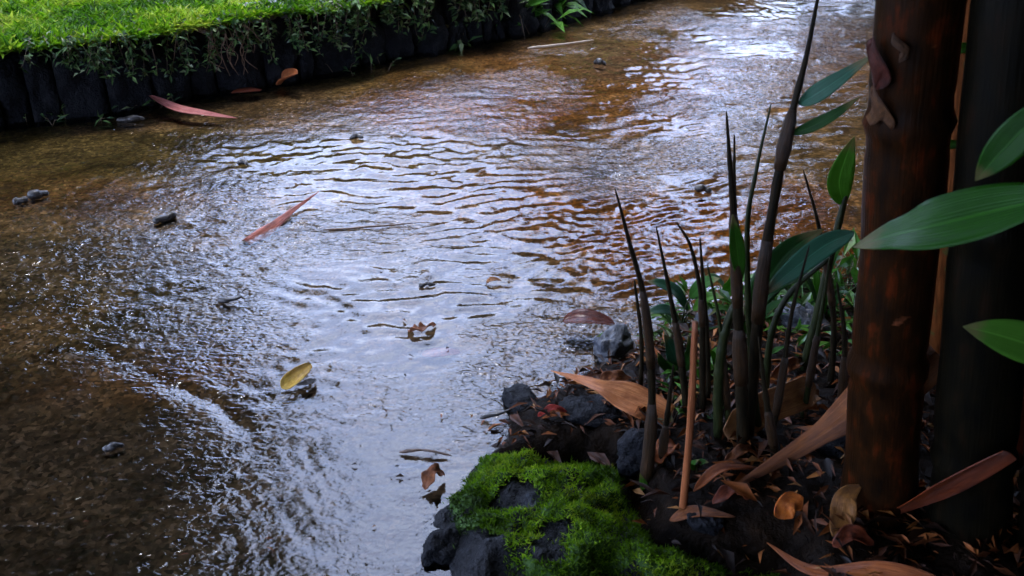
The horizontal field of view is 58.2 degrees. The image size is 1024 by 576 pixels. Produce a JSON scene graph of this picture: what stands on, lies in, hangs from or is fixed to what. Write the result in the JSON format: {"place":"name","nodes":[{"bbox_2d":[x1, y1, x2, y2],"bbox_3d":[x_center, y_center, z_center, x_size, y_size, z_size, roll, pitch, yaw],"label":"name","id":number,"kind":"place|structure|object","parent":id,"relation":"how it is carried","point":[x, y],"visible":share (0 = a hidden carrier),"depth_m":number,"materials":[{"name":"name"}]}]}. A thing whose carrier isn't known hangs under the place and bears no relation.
{"place":"outdoors","nodes":[
{"label":"outdoors","id":0,"kind":"place"},
{"bbox_2d":[0,0,873,370],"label":"water","id":1,"kind":"structure","parent":0,"point":[744,28],"depth_m":2.92,"materials":[{"name":"liquid"}]},
{"bbox_2d":[12,196,28,204],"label":"stone","id":2,"kind":"object","parent":1,"relation":"on","point":[19,201],"visible":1,"depth_m":2.06,"materials":[{"name":"grey stone"}]},
{"bbox_2d":[27,189,48,199],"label":"stone","id":3,"kind":"object","parent":1,"relation":"on","point":[34,194],"visible":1,"depth_m":2.08,"materials":[{"name":"grey stone"}]},
{"bbox_2d":[102,442,123,451],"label":"stone","id":4,"kind":"object","parent":1,"relation":"on","point":[111,446],"visible":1,"depth_m":1.27,"materials":[{"name":"grey stone"}]},
{"bbox_2d":[116,115,144,122],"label":"stone","id":5,"kind":"object","parent":1,"relation":"on","point":[131,118],"visible":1,"depth_m":2.58,"materials":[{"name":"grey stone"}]},
{"bbox_2d":[152,211,176,223],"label":"stone","id":6,"kind":"object","parent":1,"relation":"on","point":[168,217],"visible":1,"depth_m":1.97,"materials":[{"name":"grey stone"}]},
{"bbox_2d":[150,95,237,118],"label":"fallen leaf","id":7,"kind":"object","parent":1,"relation":"on","point":[174,106],"visible":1,"depth_m":2.62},
{"bbox_2d":[231,87,261,92],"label":"fallen leaf","id":8,"kind":"object","parent":1,"relation":"on","point":[249,89],"visible":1,"depth_m":2.82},
{"bbox_2d":[241,191,318,244],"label":"fallen leaf","id":9,"kind":"object","parent":1,"relation":"on","point":[265,231],"visible":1,"depth_m":1.94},
{"bbox_2d":[276,68,297,84],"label":"fallen leaf","id":10,"kind":"object","parent":1,"relation":"on","point":[288,73],"visible":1,"depth_m":2.86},
{"bbox_2d":[280,363,311,389],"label":"fallen leaf","id":11,"kind":"object","parent":1,"relation":"on","point":[293,377],"visible":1,"depth_m":1.42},
{"bbox_2d":[0,80,821,559],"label":"floating debris","id":12,"kind":"object","parent":1,"relation":"on","point":[238,446],"visible":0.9,"depth_m":1.28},
{"bbox_2d":[408,322,435,331],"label":"fallen leaf","id":13,"kind":"object","parent":1,"relation":"on","point":[420,327],"visible":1,"depth_m":1.55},
{"bbox_2d":[399,448,451,455],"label":"twig","id":14,"kind":"object","parent":1,"relation":"on","point":[415,450],"visible":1,"depth_m":1.27,"materials":[{"name":"wood"}]},
{"bbox_2d":[421,463,444,489],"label":"dry leaf","id":15,"kind":"object","parent":1,"relation":"on","point":[428,475],"visible":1,"depth_m":1.20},
{"bbox_2d":[480,408,512,418],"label":"twig","id":16,"kind":"object","parent":1,"relation":"on","point":[485,416],"visible":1,"depth_m":1.34,"materials":[{"name":"wood"}]},
{"bbox_2d":[527,40,592,48],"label":"twig","id":17,"kind":"object","parent":1,"relation":"on","point":[545,46],"visible":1,"depth_m":3.35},
{"bbox_2d":[563,308,614,324],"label":"fallen leaf","id":18,"kind":"object","parent":1,"relation":"on","point":[584,315],"visible":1,"depth_m":1.56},
{"bbox_2d":[694,184,711,192],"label":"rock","id":19,"kind":"object","parent":1,"relation":"on","point":[699,188],"visible":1,"depth_m":2.11,"materials":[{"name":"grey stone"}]},
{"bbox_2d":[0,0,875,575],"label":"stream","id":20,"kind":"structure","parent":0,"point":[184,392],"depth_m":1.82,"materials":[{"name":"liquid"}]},
{"bbox_2d":[40,105,118,127],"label":"plant","id":21,"kind":"object","parent":20,"relation":"on","point":[64,116],"visible":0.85,"depth_m":2.56,"materials":[{"name":"green plant"}]},
{"bbox_2d":[0,0,643,131],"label":"stone edging wall","id":22,"kind":"structure","parent":20,"relation":"on","point":[33,94],"depth_m":2.86,"materials":[{"name":"stone"}]},
{"bbox_2d":[18,30,84,73],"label":"creeping plant","id":23,"kind":"object","parent":22,"relation":"attached to","point":[56,55],"visible":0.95,"depth_m":2.48,"materials":[{"name":"green plant"}]},
{"bbox_2d":[50,28,135,75],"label":"creeping plant","id":24,"kind":"object","parent":22,"relation":"attached to","point":[92,54],"visible":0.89,"depth_m":2.53,"materials":[{"name":"green plant"}]},
{"bbox_2d":[86,18,205,85],"bbox_3d":[-1.045,-0.677,2.630,0.328,0.166,0.143,-19,33,-32],"label":"creeping plant","id":25,"kind":"object","parent":22,"relation":"attached to","point":[132,62],"visible":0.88,"depth_m":2.58,"materials":[{"name":"green plant"}]},
{"bbox_2d":[161,12,234,82],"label":"creeping plant","id":26,"kind":"object","parent":22,"relation":"attached to","point":[211,28],"visible":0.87,"depth_m":2.70,"materials":[{"name":"green plant"}]},
{"bbox_2d":[195,16,263,74],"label":"tree roots","id":27,"kind":"object","parent":22,"relation":"hanging from","point":[224,34],"visible":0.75,"depth_m":2.76,"materials":[{"name":"plant"}]},
{"bbox_2d":[206,8,279,55],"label":"creeping plant","id":28,"kind":"object","parent":22,"relation":"attached to","point":[245,31],"visible":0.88,"depth_m":2.77,"materials":[{"name":"green plant"}]},
{"bbox_2d":[245,4,317,64],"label":"creeping plant","id":29,"kind":"object","parent":22,"relation":"attached to","point":[301,42],"visible":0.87,"depth_m":2.85,"materials":[{"name":"green plant"}]},
{"bbox_2d":[304,0,353,56],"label":"creeping plant","id":30,"kind":"object","parent":22,"relation":"attached to","point":[337,29],"visible":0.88,"depth_m":2.93,"materials":[{"name":"green plant"}]},
{"bbox_2d":[312,0,377,59],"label":"creeping plant","id":31,"kind":"object","parent":22,"relation":"attached to","point":[354,18],"visible":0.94,"depth_m":2.98,"materials":[{"name":"green plant"}]},
{"bbox_2d":[342,0,411,34],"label":"creeping plant","id":32,"kind":"object","parent":22,"relation":"attached to","point":[386,11],"visible":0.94,"depth_m":3.04,"materials":[{"name":"green plant"}]},
{"bbox_2d":[392,0,432,43],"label":"creeping plant","id":33,"kind":"object","parent":22,"relation":"attached to","point":[416,3],"visible":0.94,"depth_m":3.14,"materials":[{"name":"green plant"}]},
{"bbox_2d":[418,0,485,33],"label":"creeping plant","id":34,"kind":"object","parent":22,"relation":"attached to","point":[431,26],"visible":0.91,"depth_m":3.25,"materials":[{"name":"green plant"}]},
{"bbox_2d":[460,0,529,21],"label":"creeping plant","id":35,"kind":"object","parent":22,"relation":"attached to","point":[469,5],"visible":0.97,"depth_m":3.34,"materials":[{"name":"green plant"}]},
{"bbox_2d":[496,0,591,41],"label":"plant","id":36,"kind":"object","parent":22,"relation":"attached to","point":[534,4],"visible":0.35,"depth_m":3.55,"materials":[{"name":"green plant"}]},
{"bbox_2d":[526,0,586,26],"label":"plant","id":37,"kind":"object","parent":22,"relation":"attached to","point":[559,6],"visible":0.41,"depth_m":3.70,"materials":[{"name":"green plant"}]},
{"bbox_2d":[326,51,400,77],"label":"plant","id":38,"kind":"object","parent":20,"relation":"on","point":[380,54],"visible":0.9,"depth_m":3.08,"materials":[{"name":"green plant"}]},
{"bbox_2d":[446,21,480,53],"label":"plant","id":39,"kind":"object","parent":20,"relation":"on","point":[456,47],"visible":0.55,"depth_m":3.34,"materials":[{"name":"green plant"}]},
{"bbox_2d":[422,348,460,356],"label":"fallen leaf","id":40,"kind":"object","parent":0,"point":[436,352],"visible":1,"depth_m":1.51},
{"bbox_2d":[416,281,1023,575],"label":"soil","id":41,"kind":"structure","parent":0,"point":[753,527],"depth_m":1.10,"materials":[{"name":"soil"}]},
{"bbox_2d":[421,526,459,570],"bbox_3d":[-0.083,0.315,1.106,0.065,0.051,0.047,-22,35,-35],"label":"stone","id":42,"kind":"object","parent":41,"relation":"on","point":[439,551],"visible":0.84,"depth_m":1.09,"materials":[{"name":"stone"}]},
{"bbox_2d":[501,383,536,413],"bbox_3d":[0.013,0.171,1.380,0.054,0.040,0.078,-8,29,-15],"label":"stone","id":43,"kind":"object","parent":41,"relation":"on","point":[513,395],"visible":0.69,"depth_m":1.37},
{"bbox_2d":[538,404,566,416],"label":"dry leaf","id":44,"kind":"object","parent":41,"relation":"on","point":[549,407],"visible":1,"depth_m":1.27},
{"bbox_2d":[558,394,623,427],"bbox_3d":[0.112,0.172,1.288,0.105,0.031,0.069,4,28,7],"label":"stone","id":45,"kind":"object","parent":41,"relation":"on","point":[582,409],"visible":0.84,"depth_m":1.27,"materials":[{"name":"stone"}]},
{"bbox_2d":[422,448,778,575],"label":"mossy rock","id":46,"kind":"object","parent":41,"relation":"on","point":[526,512],"visible":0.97,"depth_m":1.09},
{"bbox_2d":[551,370,674,425],"bbox_3d":[0.124,0.146,1.319,0.231,0.065,0.056,24,36,37],"label":"bamboo sheath","id":47,"kind":"object","parent":41,"relation":"on","point":[628,397],"visible":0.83,"depth_m":1.28,"materials":[{"name":"plant"}]},
{"bbox_2d":[593,324,634,365],"bbox_3d":[0.166,0.097,1.512,0.061,0.066,0.094,17,32,29],"label":"stone","id":48,"kind":"object","parent":41,"relation":"on","point":[617,340],"visible":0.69,"depth_m":1.49,"materials":[{"name":"stone"}]},
{"bbox_2d":[600,370,631,381],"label":"dry leaf","id":49,"kind":"object","parent":41,"relation":"on","point":[617,375],"visible":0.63,"depth_m":1.35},
{"bbox_2d":[615,189,657,490],"bbox_3d":[0.145,0.095,1.083,0.070,0.449,0.030,0,28,0],"label":"bamboo shoot","id":50,"kind":"object","parent":41,"relation":"on","point":[647,468],"visible":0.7,"depth_m":1.09,"materials":[{"name":"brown plant"}]},
{"bbox_2d":[616,428,660,478],"bbox_3d":[0.168,0.219,1.206,0.059,0.080,0.083,22,35,35],"label":"stone","id":51,"kind":"object","parent":41,"relation":"on","point":[629,447],"visible":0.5,"depth_m":1.18,"materials":[{"name":"stone"}]},
{"bbox_2d":[634,280,643,385],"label":"bamboo shoot","id":52,"kind":"object","parent":41,"relation":"on","point":[641,362],"visible":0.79,"depth_m":1.27,"materials":[{"name":"brown plant"}]},
{"bbox_2d":[657,364,673,465],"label":"bamboo shoot","id":53,"kind":"object","parent":41,"relation":"on","point":[663,443],"visible":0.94,"depth_m":1.14,"materials":[{"name":"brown plant"}]},
{"bbox_2d":[634,314,698,347],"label":"plant","id":54,"kind":"object","parent":41,"relation":"on","point":[668,332],"visible":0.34,"depth_m":1.53,"materials":[{"name":"green plant"}]},
{"bbox_2d":[655,439,680,463],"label":"dry leaf","id":55,"kind":"object","parent":41,"relation":"on","point":[669,451],"visible":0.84,"depth_m":1.16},
{"bbox_2d":[656,226,687,413],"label":"bamboo shoot","id":56,"kind":"object","parent":41,"relation":"on","point":[678,343],"visible":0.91,"depth_m":1.22,"materials":[{"name":"brown plant"}]},
{"bbox_2d":[657,334,690,375],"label":"leafy plant","id":57,"kind":"object","parent":41,"relation":"on","point":[664,365],"visible":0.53,"depth_m":1.35,"materials":[{"name":"green plant"}]},
{"bbox_2d":[646,276,723,330],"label":"leafy plant","id":58,"kind":"object","parent":41,"relation":"on","point":[678,292],"visible":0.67,"depth_m":1.52,"materials":[{"name":"green plant"}]},
{"bbox_2d":[651,273,724,336],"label":"plant","id":59,"kind":"object","parent":41,"relation":"on","point":[710,303],"visible":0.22,"depth_m":1.62,"materials":[{"name":"green plant"}]},
{"bbox_2d":[679,320,697,509],"bbox_3d":[0.201,0.162,1.043,0.010,0.275,0.028,-5,28,-9],"label":"stick","id":60,"kind":"object","parent":41,"relation":"on","point":[689,432],"visible":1,"depth_m":1.03,"materials":[{"name":"wood"}]},
{"bbox_2d":[656,361,723,422],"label":"plant","id":61,"kind":"object","parent":41,"relation":"on","point":[679,410],"visible":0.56,"depth_m":1.31,"materials":[{"name":"green plant"}]},
{"bbox_2d":[676,222,706,409],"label":"bamboo shoot","id":62,"kind":"object","parent":41,"relation":"on","point":[702,352],"visible":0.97,"depth_m":1.21,"materials":[{"name":"brown plant"}]},
{"bbox_2d":[690,458,708,472],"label":"leafy plant","id":63,"kind":"object","parent":41,"relation":"on","point":[695,463],"visible":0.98,"depth_m":1.12,"materials":[{"name":"green plant"}]},
{"bbox_2d":[669,505,734,521],"bbox_3d":[0.222,0.269,1.075,0.074,0.024,0.017,6,29,11],"label":"bamboo sheath","id":64,"kind":"object","parent":41,"relation":"on","point":[678,515],"visible":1,"depth_m":1.07,"materials":[{"name":"brown plant"}]},
{"bbox_2d":[699,238,710,399],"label":"bamboo shoot","id":65,"kind":"object","parent":41,"relation":"on","point":[708,366],"visible":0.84,"depth_m":1.25,"materials":[{"name":"brown plant"}]},
{"bbox_2d":[687,512,723,535],"bbox_3d":[0.225,0.274,1.073,0.044,0.026,0.031,8,29,14],"label":"stone","id":66,"kind":"object","parent":41,"relation":"on","point":[712,526],"visible":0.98,"depth_m":1.06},
{"bbox_2d":[694,309,717,330],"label":"stone","id":67,"kind":"object","parent":41,"relation":"on","point":[711,318],"visible":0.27,"depth_m":1.50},
{"bbox_2d":[707,264,730,423],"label":"bamboo shoot","id":68,"kind":"object","parent":41,"relation":"on","point":[726,397],"visible":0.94,"depth_m":1.17,"materials":[{"name":"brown plant"}]},
{"bbox_2d":[712,304,732,438],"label":"bamboo shoot","id":69,"kind":"object","parent":41,"relation":"on","point":[718,376],"visible":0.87,"depth_m":1.16,"materials":[{"name":"green plant"}]},
{"bbox_2d":[693,462,756,490],"bbox_3d":[0.262,0.221,1.113,0.108,0.018,0.019,-11,30,-20],"label":"bamboo sheath","id":70,"kind":"object","parent":41,"relation":"on","point":[709,474],"visible":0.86,"depth_m":1.11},
{"bbox_2d":[706,273,744,303],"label":"leafy plant","id":71,"kind":"object","parent":41,"relation":"on","point":[726,286],"visible":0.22,"depth_m":1.58,"materials":[{"name":"green plant"}]},
{"bbox_2d":[712,482,748,503],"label":"dry leaf","id":72,"kind":"object","parent":41,"relation":"on","point":[724,493],"visible":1,"depth_m":1.07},
{"bbox_2d":[733,134,736,205],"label":"bamboo shoot","id":73,"kind":"object","parent":41,"relation":"on","point":[734,161],"visible":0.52,"depth_m":1.87,"materials":[{"name":"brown plant"}]},
{"bbox_2d":[726,110,749,444],"bbox_3d":[0.269,0.019,1.086,0.077,0.469,0.034,-10,30,-18],"label":"bamboo shoot","id":74,"kind":"object","parent":41,"relation":"on","point":[737,272],"visible":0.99,"depth_m":1.09,"materials":[{"name":"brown plant"}]},
{"bbox_2d":[724,443,752,459],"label":"dry leaf","id":75,"kind":"object","parent":41,"relation":"on","point":[738,450],"visible":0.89,"depth_m":1.15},
{"bbox_2d":[708,289,790,333],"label":"leafy plant","id":76,"kind":"object","parent":41,"relation":"on","point":[772,305],"visible":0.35,"depth_m":1.40,"materials":[{"name":"green plant"}]},
{"bbox_2d":[696,277,809,331],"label":"plant","id":77,"kind":"object","parent":41,"relation":"on","point":[725,294],"visible":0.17,"depth_m":1.53,"materials":[{"name":"green plant"}]},
{"bbox_2d":[482,273,1023,575],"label":"leaf litter","id":78,"kind":"object","parent":41,"relation":"on","point":[744,490],"visible":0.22,"depth_m":1.14,"materials":[{"name":"plant"}]},
{"bbox_2d":[650,250,859,329],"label":"tuft grass","id":79,"kind":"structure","parent":41,"relation":"on","point":[846,273],"depth_m":1.56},
{"bbox_2d":[744,103,771,433],"bbox_3d":[0.303,0.003,1.116,0.063,0.465,0.011,0,28,0],"label":"bamboo shoot","id":80,"kind":"object","parent":41,"relation":"on","point":[748,309],"visible":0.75,"depth_m":1.09,"materials":[{"name":"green plant"}]},
{"bbox_2d":[758,336,778,456],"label":"bamboo shoot","id":81,"kind":"object","parent":41,"relation":"on","point":[771,430],"visible":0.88,"depth_m":1.12,"materials":[{"name":"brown plant"}]},
{"bbox_2d":[723,376,815,439],"bbox_3d":[0.348,0.157,1.217,0.165,0.050,0.029,-14,31,-25],"label":"bamboo sheath","id":82,"kind":"object","parent":41,"relation":"on","point":[793,403],"visible":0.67,"depth_m":1.23,"materials":[{"name":"plant"}]},
{"bbox_2d":[770,357,801,378],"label":"dry leaf","id":83,"kind":"object","parent":41,"relation":"on","point":[793,363],"visible":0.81,"depth_m":1.34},
{"bbox_2d":[774,491,802,519],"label":"dry leaf","id":84,"kind":"object","parent":41,"relation":"on","point":[788,504],"visible":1,"depth_m":1.05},
{"bbox_2d":[768,245,809,447],"bbox_3d":[0.335,0.088,1.128,0.011,0.311,0.012,22,35,35],"label":"bamboo shoot","id":85,"kind":"object","parent":41,"relation":"on","point":[779,393],"visible":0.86,"depth_m":1.13,"materials":[{"name":"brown plant"}]},
{"bbox_2d":[743,274,839,325],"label":"plant","id":86,"kind":"object","parent":41,"relation":"on","point":[806,297],"visible":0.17,"depth_m":1.51,"materials":[{"name":"green plant"}]},
{"bbox_2d":[774,302,830,334],"bbox_3d":[0.479,0.055,1.506,0.075,0.062,0.115,-12,30,-22],"label":"stone","id":87,"kind":"object","parent":41,"relation":"on","point":[801,312],"visible":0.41,"depth_m":1.49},
{"bbox_2d":[751,229,854,388],"bbox_3d":[0.353,0.066,1.171,0.108,0.312,0.057,0,28,0],"label":"bamboo shoot","id":88,"kind":"object","parent":41,"relation":"on","point":[788,257],"visible":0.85,"depth_m":1.13,"materials":[{"name":"green plant"}]},
{"bbox_2d":[747,0,867,435],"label":"bamboo shoot","id":89,"kind":"object","parent":41,"relation":"on","point":[822,89],"visible":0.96,"depth_m":1.02,"materials":[{"name":"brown plant"}]},
{"bbox_2d":[763,311,852,356],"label":"plant","id":90,"kind":"object","parent":41,"relation":"on","point":[802,338],"visible":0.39,"depth_m":1.43,"materials":[{"name":"green plant"}]},
{"bbox_2d":[767,240,852,319],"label":"leafy plant","id":91,"kind":"object","parent":41,"relation":"on","point":[814,288],"visible":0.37,"depth_m":1.48,"materials":[{"name":"green plant"}]},
{"bbox_2d":[800,256,830,417],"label":"bamboo shoot","id":92,"kind":"object","parent":41,"relation":"on","point":[811,368],"visible":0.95,"depth_m":1.20,"materials":[{"name":"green plant"}]},
{"bbox_2d":[779,228,859,310],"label":"plant","id":93,"kind":"object","parent":41,"relation":"on","point":[847,261],"visible":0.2,"depth_m":1.60,"materials":[{"name":"green plant"}]},
{"bbox_2d":[803,169,836,385],"bbox_3d":[0.416,0.003,1.246,0.094,0.346,0.011,0,28,0],"label":"bamboo shoot","id":94,"kind":"object","parent":41,"relation":"on","point":[833,338],"visible":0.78,"depth_m":1.26,"materials":[{"name":"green plant"}]},
{"bbox_2d":[799,136,855,370],"bbox_3d":[0.435,-0.029,1.282,0.035,0.389,0.027,6,29,11],"label":"bamboo shoot","id":95,"kind":"object","parent":41,"relation":"on","point":[840,178],"visible":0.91,"depth_m":1.23,"materials":[{"name":"green plant"}]},
{"bbox_2d":[811,435,845,459],"bbox_3d":[0.415,0.203,1.183,0.083,0.046,0.059,12,30,21],"label":"stone","id":96,"kind":"object","parent":41,"relation":"on","point":[827,449],"visible":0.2,"depth_m":1.16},
{"bbox_2d":[738,344,939,482],"bbox_3d":[0.368,0.144,1.062,0.226,0.211,0.039,1,28,2],"label":"bamboo sheath","id":97,"kind":"object","parent":41,"relation":"on","point":[829,425],"visible":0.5,"depth_m":1.09,"materials":[{"name":"plant"}]},
{"bbox_2d":[836,282,848,396],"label":"bamboo shoot","id":98,"kind":"object","parent":41,"relation":"on","point":[843,375],"visible":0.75,"depth_m":1.20,"materials":[{"name":"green plant"}]},
{"bbox_2d":[829,484,860,536],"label":"dry leaf","id":99,"kind":"object","parent":41,"relation":"on","point":[843,501],"visible":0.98,"depth_m":1.03,"materials":[{"name":"plant"}]},
{"bbox_2d":[767,543,935,575],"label":"bamboo sheath","id":100,"kind":"object","parent":41,"relation":"on","point":[886,568],"visible":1,"depth_m":0.96,"materials":[{"name":"plant"}]},
{"bbox_2d":[832,524,873,547],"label":"dry leaf","id":101,"kind":"object","parent":41,"relation":"on","point":[847,533],"visible":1,"depth_m":1.00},
{"bbox_2d":[840,0,966,526],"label":"bamboo culm","id":102,"kind":"object","parent":41,"relation":"on","point":[910,119],"visible":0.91,"depth_m":0.90,"materials":[{"name":"brown plant"}]},
{"bbox_2d":[856,450,1016,518],"bbox_3d":[0.446,0.208,0.980,0.138,0.156,0.034,17,32,29],"label":"bamboo sheath","id":103,"kind":"object","parent":41,"relation":"on","point":[967,477],"visible":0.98,"depth_m":0.95,"materials":[{"name":"plant"}]},
{"bbox_2d":[929,0,970,354],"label":"bamboo culm","id":104,"kind":"object","parent":41,"relation":"on","point":[935,336],"visible":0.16,"depth_m":1.21,"materials":[{"name":"brown plant"}]},
{"bbox_2d":[926,0,1023,545],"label":"bamboo culm","id":105,"kind":"object","parent":41,"relation":"on","point":[978,400],"visible":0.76,"depth_m":0.88,"materials":[{"name":"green plant"}]},
{"bbox_3d":[0.366,-1.803,-0.030,3.039,4.774,3.038,0,28,0],"label":"bamboo culm","id":106,"kind":"object","parent":41,"relation":"on","visible":0},
{"bbox_2d":[853,183,1023,249],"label":"bamboo leaf","id":107,"kind":"object","parent":106,"relation":"attached to","point":[962,216],"visible":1,"depth_m":0.74,"materials":[{"name":"green plant"}]},
{"bbox_2d":[963,319,1023,363],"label":"bamboo leaf","id":108,"kind":"object","parent":106,"relation":"attached to","point":[1004,337],"visible":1,"depth_m":0.73,"materials":[{"name":"green plant"}]},
{"bbox_2d":[975,107,1023,180],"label":"bamboo leaf","id":109,"kind":"object","parent":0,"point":[1003,149],"visible":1,"depth_m":0.70,"materials":[{"name":"green plant"}]},
{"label":"lawn","id":110,"kind":"structure","parent":0,"visible":0},
{"bbox_2d":[0,0,392,57],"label":"grass","id":111,"kind":"structure","parent":110,"relation":"on","point":[37,19],"depth_m":2.73,"materials":[{"name":"plant"}]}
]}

